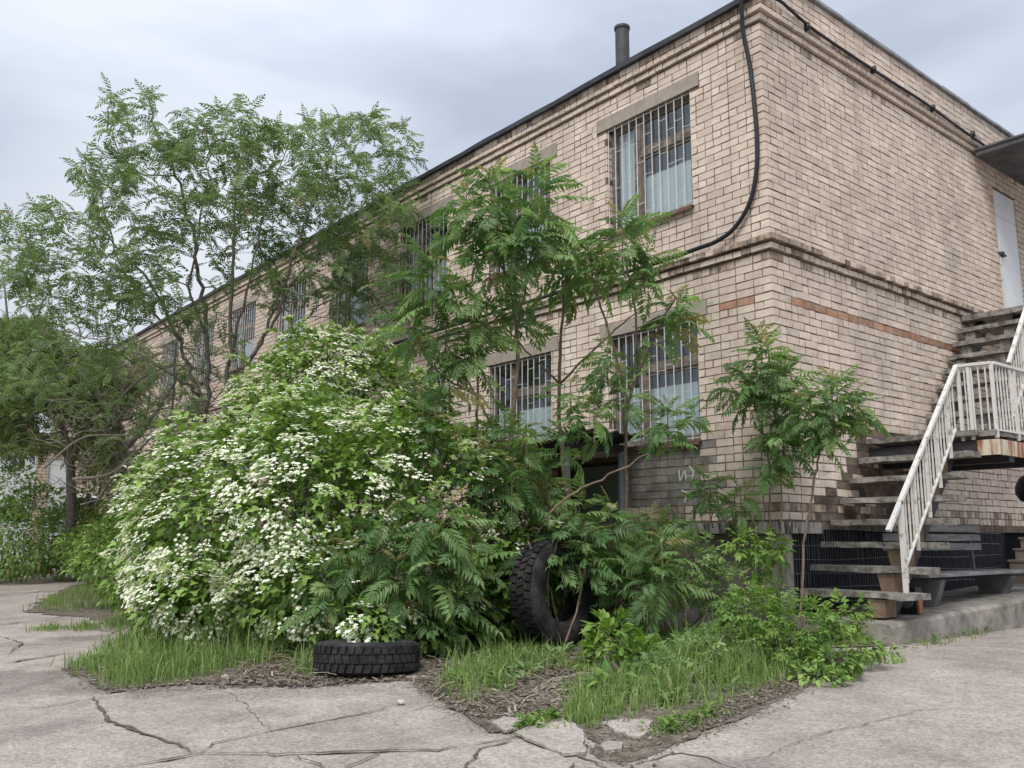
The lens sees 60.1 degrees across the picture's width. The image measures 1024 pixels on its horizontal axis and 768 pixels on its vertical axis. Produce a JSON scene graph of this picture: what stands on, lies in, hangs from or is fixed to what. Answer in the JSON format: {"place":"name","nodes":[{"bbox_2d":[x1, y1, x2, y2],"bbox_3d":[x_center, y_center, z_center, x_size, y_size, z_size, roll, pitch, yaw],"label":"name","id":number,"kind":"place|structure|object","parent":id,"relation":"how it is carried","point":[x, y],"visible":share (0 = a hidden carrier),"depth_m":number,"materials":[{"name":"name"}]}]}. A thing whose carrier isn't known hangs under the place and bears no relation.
{"place":"outdoors","nodes":[
{"label":"outdoors","id":0,"kind":"place"},
{"bbox_2d":[25,618,71,632],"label":"grass","id":1,"kind":"structure","parent":0,"point":[54,627],"depth_m":11.95,"materials":[{"name":"green plant"}]},
{"bbox_2d":[61,615,106,631],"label":"grass","id":2,"kind":"structure","parent":0,"point":[85,624],"depth_m":12.04,"materials":[{"name":"green plant"}]},
{"bbox_2d":[0,573,1023,767],"bbox_3d":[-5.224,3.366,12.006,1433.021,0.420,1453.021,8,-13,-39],"label":"ground","id":3,"kind":"structure","parent":0,"point":[959,703],"depth_m":5.86,"materials":[{"name":"concrete"}]},
{"bbox_2d":[0,261,77,349],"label":"bare tree","id":4,"kind":"object","parent":3,"relation":"on","point":[5,296],"visible":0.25,"depth_m":33.88,"materials":[{"name":"plant"}]},
{"bbox_2d":[0,437,115,573],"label":"building","id":5,"kind":"structure","parent":3,"relation":"on","point":[52,471],"depth_m":28.75,"materials":[{"name":"metal"}]},
{"bbox_2d":[48,571,82,581],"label":"grass","id":6,"kind":"structure","parent":3,"relation":"on","point":[62,577],"depth_m":24.20,"materials":[{"name":"green plant"}]},
{"bbox_2d":[0,444,145,582],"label":"leafy shrub","id":7,"kind":"object","parent":3,"relation":"on","point":[13,566],"visible":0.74,"depth_m":23.45,"materials":[{"name":"green plant"}]},
{"bbox_2d":[0,310,152,581],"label":"shaggy tree","id":8,"kind":"object","parent":3,"relation":"on","point":[19,408],"visible":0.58,"depth_m":21.71,"materials":[{"name":"green plant"}]},
{"bbox_2d":[23,575,150,620],"bbox_3d":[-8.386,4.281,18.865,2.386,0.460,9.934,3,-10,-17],"label":"grass","id":9,"kind":"structure","parent":3,"relation":"on","point":[71,596],"depth_m":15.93,"materials":[{"name":"green plant"}]},
{"bbox_2d":[57,335,211,578],"bbox_3d":[-9.114,1.857,21.268,3.532,5.914,5.139,8,-13,-39],"label":"ivy tree","id":10,"kind":"object","parent":9,"relation":"on","point":[127,381],"visible":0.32,"depth_m":21.30,"materials":[{"name":"green plant"}]},
{"bbox_2d":[52,487,234,591],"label":"leafy shrub","id":11,"kind":"object","parent":9,"relation":"on","point":[88,536],"visible":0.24,"depth_m":19.79,"materials":[{"name":"green plant"}]},
{"bbox_2d":[100,604,144,631],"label":"grass","id":12,"kind":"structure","parent":3,"relation":"on","point":[118,622],"depth_m":12.25,"materials":[{"name":"green plant"}]},
{"bbox_2d":[9,604,611,764],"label":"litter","id":13,"kind":"object","parent":3,"relation":"on","point":[195,707],"visible":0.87,"depth_m":6.25,"materials":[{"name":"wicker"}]},
{"bbox_2d":[219,315,457,547],"bbox_3d":[-3.548,1.664,15.962,3.439,4.396,9.509,3,-10,-18],"label":"viburnum bush","id":14,"kind":"object","parent":3,"relation":"on","point":[286,360],"visible":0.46,"depth_m":12.65,"materials":[{"name":"green plant"}]},
{"bbox_2d":[397,699,404,704],"bbox_3d":[-0.826,2.361,6.574,0.054,0.041,0.066,4,-11,-19],"label":"stone","id":15,"kind":"object","parent":3,"relation":"on","point":[400,701],"visible":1,"depth_m":6.55,"materials":[{"name":"white stone"}]},
{"bbox_2d":[63,586,888,761],"bbox_3d":[-4.130,3.484,13.331,6.585,0.198,19.346,8,-13,-39],"label":"soil bed","id":16,"kind":"object","parent":3,"relation":"on","point":[654,740],"visible":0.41,"depth_m":6.51,"materials":[{"name":"brown soil"}]},
{"bbox_2d":[77,661,166,690],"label":"litter","id":17,"kind":"object","parent":16,"relation":"on","point":[101,680],"visible":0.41,"depth_m":7.75,"materials":[{"name":"plant"}]},
{"bbox_2d":[59,539,234,641],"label":"weed clump","id":18,"kind":"object","parent":16,"relation":"on","point":[107,581],"visible":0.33,"depth_m":12.52,"materials":[{"name":"green plant"}]},
{"bbox_2d":[50,593,320,691],"bbox_3d":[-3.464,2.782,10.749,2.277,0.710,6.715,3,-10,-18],"label":"grass","id":19,"kind":"structure","parent":16,"relation":"on","point":[160,643],"depth_m":8.54,"materials":[{"name":"green plant"}]},
{"bbox_2d":[0,72,443,583],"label":"ailanthus tree","id":20,"kind":"object","parent":16,"relation":"on","point":[209,196],"visible":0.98,"depth_m":15.98,"materials":[{"name":"green plant"}]},
{"bbox_2d":[0,290,273,519],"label":"dead branches","id":21,"kind":"object","parent":20,"relation":"attached to","point":[119,468],"visible":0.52,"depth_m":18.42,"materials":[{"name":"brown wood"}]},
{"bbox_2d":[280,633,329,680],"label":"grass","id":22,"kind":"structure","parent":16,"relation":"on","point":[303,658],"depth_m":8.20,"materials":[{"name":"green plant"}]},
{"bbox_2d":[275,388,338,530],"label":"young bush","id":23,"kind":"object","parent":16,"relation":"on","point":[299,422],"visible":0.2,"depth_m":10.69,"materials":[{"name":"green plant"}]},
{"bbox_2d":[217,653,410,687],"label":"litter","id":24,"kind":"object","parent":16,"relation":"on","point":[269,682],"visible":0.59,"depth_m":7.63,"materials":[{"name":"plant"}]},
{"bbox_2d":[99,374,588,651],"bbox_3d":[-2.142,1.470,10.610,4.166,3.296,5.971,18,-21,-61],"label":"viburnum bush","id":25,"kind":"object","parent":16,"relation":"on","point":[245,586],"visible":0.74,"depth_m":9.71,"materials":[{"name":"green plant"}]},
{"bbox_2d":[274,497,454,641],"bbox_3d":[-1.500,1.933,8.758,1.438,1.623,1.453,8,-13,-39],"label":"ailanthus shoot","id":26,"kind":"object","parent":16,"relation":"on","point":[368,540],"visible":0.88,"depth_m":8.67,"materials":[{"name":"green plant"}]},
{"bbox_2d":[312,639,420,675],"bbox_3d":[-1.313,2.466,8.016,0.958,0.275,0.957,0,-14,-1],"label":"tyre","id":27,"kind":"object","parent":16,"relation":"on","point":[362,657],"visible":0.97,"depth_m":7.63,"materials":[{"name":"rubber"}]},
{"bbox_2d":[185,641,627,714],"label":"dry stalks","id":28,"kind":"object","parent":16,"relation":"on","point":[297,660],"visible":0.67,"depth_m":7.41,"materials":[{"name":"plant"}]},
{"bbox_2d":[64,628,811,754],"bbox_3d":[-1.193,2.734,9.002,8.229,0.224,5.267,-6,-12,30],"label":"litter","id":29,"kind":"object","parent":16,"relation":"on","point":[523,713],"visible":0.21,"depth_m":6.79,"materials":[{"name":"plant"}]},
{"bbox_2d":[87,628,789,706],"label":"weeds","id":30,"kind":"object","parent":16,"relation":"on","point":[671,693],"visible":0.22,"depth_m":7.69,"materials":[{"name":"green plant"}]},
{"bbox_2d":[363,485,521,659],"bbox_3d":[-0.760,1.987,8.948,1.474,1.911,1.655,3,-10,-16],"label":"ailanthus shoot","id":31,"kind":"object","parent":16,"relation":"on","point":[438,548],"visible":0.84,"depth_m":8.65,"materials":[{"name":"green plant"}]},
{"bbox_2d":[357,231,541,560],"bbox_3d":[-0.747,0.627,10.189,2.058,4.566,1.348,4,-11,-19],"label":"ailanthus sapling","id":32,"kind":"object","parent":16,"relation":"on","point":[418,322],"visible":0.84,"depth_m":10.22,"materials":[{"name":"green plant"}]},
{"bbox_2d":[44,647,878,766],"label":"grit","id":33,"kind":"object","parent":16,"relation":"on","point":[590,732],"visible":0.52,"depth_m":6.17,"materials":[{"name":"gravel"}]},
{"bbox_2d":[374,409,586,641],"bbox_3d":[-0.343,1.541,9.728,2.358,2.634,1.490,1,-10,-7],"label":"ailanthus shoot","id":34,"kind":"object","parent":16,"relation":"on","point":[518,498],"visible":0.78,"depth_m":9.79,"materials":[{"name":"green plant"}]},
{"bbox_2d":[47,644,914,760],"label":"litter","id":35,"kind":"object","parent":16,"relation":"on","point":[441,700],"visible":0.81,"depth_m":6.92,"materials":[{"name":"plant"}]},
{"bbox_2d":[429,630,537,703],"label":"grass","id":36,"kind":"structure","parent":16,"relation":"on","point":[466,677],"depth_m":7.31,"materials":[{"name":"green plant"}]},
{"bbox_2d":[411,652,580,718],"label":"litter","id":37,"kind":"object","parent":16,"relation":"on","point":[516,703],"visible":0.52,"depth_m":6.83,"materials":[{"name":"plant"}]},
{"bbox_2d":[410,141,598,578],"bbox_3d":[-0.224,0.084,9.926,2.362,5.534,1.551,-6,-12,31],"label":"ailanthus sapling","id":38,"kind":"object","parent":16,"relation":"on","point":[507,244],"visible":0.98,"depth_m":10.04,"materials":[{"name":"green plant"}]},
{"bbox_2d":[465,629,587,676],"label":"grass","id":39,"kind":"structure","parent":16,"relation":"on","point":[539,656],"depth_m":8.28,"materials":[{"name":"green plant"}]},
{"bbox_2d":[398,526,665,657],"bbox_3d":[0.283,2.302,9.935,3.407,1.396,2.495,21,-23,-63],"label":"dark shrub","id":40,"kind":"object","parent":16,"relation":"on","point":[507,624],"visible":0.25,"depth_m":9.48,"materials":[{"name":"green plant"}]},
{"bbox_2d":[437,229,643,539],"bbox_3d":[0.293,0.458,10.062,2.416,4.804,1.372,4,-11,-21],"label":"ailanthus sapling","id":41,"kind":"object","parent":16,"relation":"on","point":[474,339],"visible":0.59,"depth_m":10.40,"materials":[{"name":"green plant"}]},
{"bbox_2d":[510,705,577,740],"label":"grass","id":42,"kind":"structure","parent":16,"relation":"on","point":[521,727],"depth_m":5.73,"materials":[{"name":"green plant"}]},
{"bbox_2d":[478,512,622,643],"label":"ailanthus shoot","id":43,"kind":"object","parent":16,"relation":"on","point":[609,573],"visible":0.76,"depth_m":9.29,"materials":[{"name":"green plant"}]},
{"bbox_2d":[509,539,594,647],"bbox_3d":[0.442,2.228,9.417,0.330,1.129,1.129,-16,-18,38],"label":"tyre","id":44,"kind":"object","parent":16,"relation":"on","point":[534,618],"visible":0.73,"depth_m":9.11,"materials":[{"name":"rubber"}]},
{"bbox_2d":[482,428,643,552],"bbox_3d":[0.588,1.987,12.061,1.230,2.515,2.270,8,-13,-39],"label":"entrance canopy","id":45,"kind":"object","parent":16,"relation":"on","point":[618,438],"visible":0.2,"depth_m":11.80,"materials":[{"name":"metal"}]},
{"bbox_2d":[553,671,632,728],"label":"grass","id":46,"kind":"structure","parent":16,"relation":"on","point":[587,708],"depth_m":6.01,"materials":[{"name":"green plant"}]},
{"bbox_2d":[525,472,696,641],"bbox_3d":[1.059,1.906,9.606,1.919,1.847,1.305,-1,-10,5],"label":"ailanthus shoot","id":47,"kind":"object","parent":16,"relation":"on","point":[601,537],"visible":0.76,"depth_m":9.53,"materials":[{"name":"green plant"}]},
{"bbox_2d":[511,359,712,640],"bbox_3d":[1.026,1.232,9.446,2.277,3.075,0.973,-4,-11,24],"label":"ailanthus sapling","id":48,"kind":"object","parent":16,"relation":"on","point":[656,440],"visible":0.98,"depth_m":9.54,"materials":[{"name":"green plant"}]},
{"bbox_2d":[570,605,671,696],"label":"weed clump","id":49,"kind":"object","parent":16,"relation":"on","point":[608,625],"visible":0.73,"depth_m":7.79,"materials":[{"name":"green plant"}]},
{"bbox_2d":[552,193,714,632],"bbox_3d":[1.330,0.309,9.561,1.691,4.910,1.316,-7,-12,37],"label":"ailanthus sapling","id":50,"kind":"object","parent":16,"relation":"on","point":[641,258],"visible":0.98,"depth_m":9.84,"materials":[{"name":"green plant"}]},
{"bbox_2d":[590,528,719,640],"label":"ailanthus shoot","id":51,"kind":"object","parent":16,"relation":"on","point":[644,612],"visible":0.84,"depth_m":9.10,"materials":[{"name":"green plant"}]},
{"bbox_2d":[630,705,733,737],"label":"grass","id":52,"kind":"structure","parent":16,"relation":"on","point":[661,725],"depth_m":5.59,"materials":[{"name":"green plant"}]},
{"bbox_2d":[624,619,762,703],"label":"weed clump","id":53,"kind":"object","parent":16,"relation":"on","point":[702,626],"visible":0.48,"depth_m":7.51,"materials":[{"name":"green plant"}]},
{"bbox_2d":[629,504,800,626],"bbox_3d":[2.620,2.168,10.347,1.853,1.487,2.999,-6,-12,30],"label":"dark shrub","id":54,"kind":"object","parent":16,"relation":"on","point":[708,562],"visible":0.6,"depth_m":9.43,"materials":[{"name":"green plant"}]},
{"bbox_2d":[680,461,764,538],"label":"ailanthus sapling","id":55,"kind":"object","parent":16,"relation":"on","point":[723,498],"visible":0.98,"depth_m":10.14,"materials":[{"name":"green plant"}]},
{"bbox_2d":[513,626,991,731],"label":"weeds","id":56,"kind":"object","parent":16,"relation":"on","point":[551,713],"visible":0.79,"depth_m":5.74,"materials":[{"name":"green plant"}]},
{"bbox_2d":[706,317,823,599],"bbox_3d":[2.836,1.005,9.639,1.176,3.534,1.193,8,-13,-39],"label":"ailanthus sapling","id":57,"kind":"object","parent":16,"relation":"on","point":[743,396],"visible":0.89,"depth_m":9.77,"materials":[{"name":"green plant"}]},
{"bbox_2d":[655,649,877,733],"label":"litter","id":58,"kind":"object","parent":16,"relation":"on","point":[743,705],"visible":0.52,"depth_m":6.42,"materials":[{"name":"plant"}]},
{"bbox_2d":[742,366,831,626],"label":"ailanthus sapling","id":59,"kind":"object","parent":16,"relation":"on","point":[793,441],"visible":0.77,"depth_m":9.61,"materials":[{"name":"green plant"}]},
{"bbox_2d":[711,575,876,667],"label":"leafy shrub","id":60,"kind":"object","parent":16,"relation":"on","point":[773,624],"visible":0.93,"depth_m":7.90,"materials":[{"name":"green plant"}]},
{"bbox_2d":[778,364,891,635],"bbox_3d":[3.328,1.233,9.045,1.112,2.884,0.859,1,-10,-2],"label":"ailanthus sapling","id":61,"kind":"object","parent":16,"relation":"on","point":[842,425],"visible":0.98,"depth_m":9.11,"materials":[{"name":"green plant"}]},
{"bbox_2d":[785,630,906,687],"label":"trailing creeper","id":62,"kind":"object","parent":16,"relation":"on","point":[854,664],"visible":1,"depth_m":7.28,"materials":[{"name":"green plant"}]},
{"bbox_2d":[55,0,1023,630],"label":"brick building","id":63,"kind":"structure","parent":3,"relation":"on","point":[877,234],"depth_m":12.37,"materials":[{"name":"beige brick"}]},
{"bbox_2d":[156,341,178,398],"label":"window","id":64,"kind":"structure","parent":63,"relation":"in","point":[170,347],"depth_m":27.61,"materials":[{"name":"grey glass"}]},
{"bbox_2d":[184,453,199,494],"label":"window","id":65,"kind":"structure","parent":63,"relation":"in","point":[191,453],"depth_m":24.82,"materials":[{"name":"grey glass"}]},
{"bbox_2d":[191,324,213,383],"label":"window","id":66,"kind":"structure","parent":63,"relation":"in","point":[211,342],"depth_m":25.39,"materials":[{"name":"grey glass"}]},
{"bbox_2d":[223,429,247,489],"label":"window","id":67,"kind":"structure","parent":63,"relation":"in","point":[243,429],"depth_m":22.66,"materials":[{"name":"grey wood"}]},
{"bbox_2d":[229,302,255,372],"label":"window","id":68,"kind":"structure","parent":63,"relation":"in","point":[249,347],"depth_m":23.15,"materials":[{"name":"grey wood"}]},
{"bbox_2d":[271,280,305,356],"bbox_3d":[-5.194,-1.555,20.932,0.266,1.702,1.594,8,-13,-39],"label":"window","id":69,"kind":"structure","parent":63,"relation":"in","point":[286,323],"depth_m":21.12,"materials":[{"name":"grey wood"}]},
{"bbox_2d":[327,254,367,337],"bbox_3d":[-3.410,-1.922,18.798,0.266,1.702,1.592,8,-13,-39],"label":"window","id":70,"kind":"structure","parent":63,"relation":"in","point":[361,322],"depth_m":18.89,"materials":[{"name":"grey wood"}]},
{"bbox_2d":[397,379,444,472],"bbox_3d":[-1.636,0.790,16.127,0.265,1.651,1.593,8,-13,-39],"label":"window","id":71,"kind":"structure","parent":63,"relation":"in","point":[438,381],"depth_m":15.95,"materials":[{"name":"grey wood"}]},
{"bbox_2d":[396,212,446,312],"bbox_3d":[-1.626,-2.288,16.665,0.266,1.702,1.593,8,-13,-39],"label":"window","id":72,"kind":"structure","parent":63,"relation":"in","point":[419,238],"depth_m":16.83,"materials":[{"name":"grey wood"}]},
{"bbox_2d":[266,0,759,382],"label":"cable","id":73,"kind":"object","parent":63,"relation":"attached to","point":[757,148],"visible":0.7,"depth_m":11.07,"materials":[{"name":"black rubber"}]},
{"bbox_2d":[485,162,550,280],"bbox_3d":[0.158,-2.655,14.532,0.267,1.702,1.593,8,-13,-39],"label":"window","id":74,"kind":"structure","parent":63,"relation":"in","point":[517,180],"depth_m":14.67,"materials":[{"name":"grey wood"}]},
{"bbox_2d":[489,353,551,452],"bbox_3d":[0.179,0.403,14.030,0.176,1.600,1.560,8,-13,-39],"label":"window","id":75,"kind":"structure","parent":63,"relation":"in","point":[542,414],"depth_m":14.00,"materials":[{"name":"white glass"}]},
{"bbox_2d":[604,91,694,238],"bbox_3d":[1.941,-3.022,12.398,0.267,1.702,1.593,8,-13,-39],"label":"window","id":76,"kind":"structure","parent":63,"relation":"in","point":[668,190],"depth_m":12.49,"materials":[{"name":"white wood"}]},
{"bbox_2d":[611,319,702,450],"bbox_3d":[1.932,0.056,11.860,0.266,1.651,1.593,8,-13,-39],"label":"window","id":77,"kind":"structure","parent":63,"relation":"in","point":[691,390],"depth_m":11.88,"materials":[{"name":"white wood"}]},
{"bbox_2d":[775,0,984,145],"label":"cable","id":78,"kind":"object","parent":63,"relation":"attached to","point":[873,69],"visible":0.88,"depth_m":12.71,"materials":[{"name":"black rubber"}]},
{"bbox_2d":[993,189,1023,307],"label":"door","id":79,"kind":"structure","parent":63,"relation":"in","point":[1007,241],"depth_m":15.38,"materials":[{"name":"metal"}]},
{"bbox_2d":[1015,475,1023,501],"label":"vent hood","id":80,"kind":"object","parent":63,"relation":"attached to","point":[1019,489],"visible":1,"depth_m":12.10,"materials":[{"name":"black metal"}]},
{"bbox_2d":[718,521,797,585],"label":"leafy shrub","id":81,"kind":"object","parent":3,"relation":"on","point":[768,558],"visible":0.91,"depth_m":9.49,"materials":[{"name":"green plant"}]},
{"bbox_2d":[899,627,1005,649],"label":"grass","id":82,"kind":"structure","parent":3,"relation":"on","point":[959,636],"depth_m":9.44,"materials":[{"name":"green plant"}]},
{"bbox_2d":[0,0,1023,532],"label":"sky","id":83,"kind":"structure","parent":0,"point":[463,72],"materials":[{"name":"grey"}]},
{"bbox_2d":[552,602,811,719],"bbox_3d":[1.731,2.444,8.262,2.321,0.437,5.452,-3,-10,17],"label":"grass","id":84,"kind":"structure","parent":0,"point":[637,695],"depth_m":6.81,"materials":[{"name":"green plant"}]},
{"bbox_2d":[788,583,1023,645],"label":"pavement","id":85,"kind":"structure","parent":0,"point":[957,611],"depth_m":10.06,"materials":[{"name":"concrete"}]},
{"bbox_2d":[800,305,1023,618],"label":"outdoor staircase","id":86,"kind":"structure","parent":85,"relation":"on","point":[939,449],"depth_m":10.46,"materials":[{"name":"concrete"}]},
{"bbox_2d":[882,525,1023,606],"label":"park bench","id":87,"kind":"object","parent":85,"relation":"on","point":[995,580],"visible":0.74,"depth_m":11.61,"materials":[{"name":"wood"}]},
{"bbox_2d":[1004,537,1023,583],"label":"entrance steps","id":88,"kind":"structure","parent":85,"relation":"on","point":[1017,562],"depth_m":13.39,"materials":[{"name":"concrete"}]},
{"bbox_2d":[899,587,923,613],"bbox_3d":[4.435,2.408,9.850,0.174,0.293,0.225,8,-13,-39],"label":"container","id":89,"kind":"object","parent":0,"point":[911,607],"visible":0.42,"depth_m":9.77,"materials":[{"name":"black plastic"}]}
]}

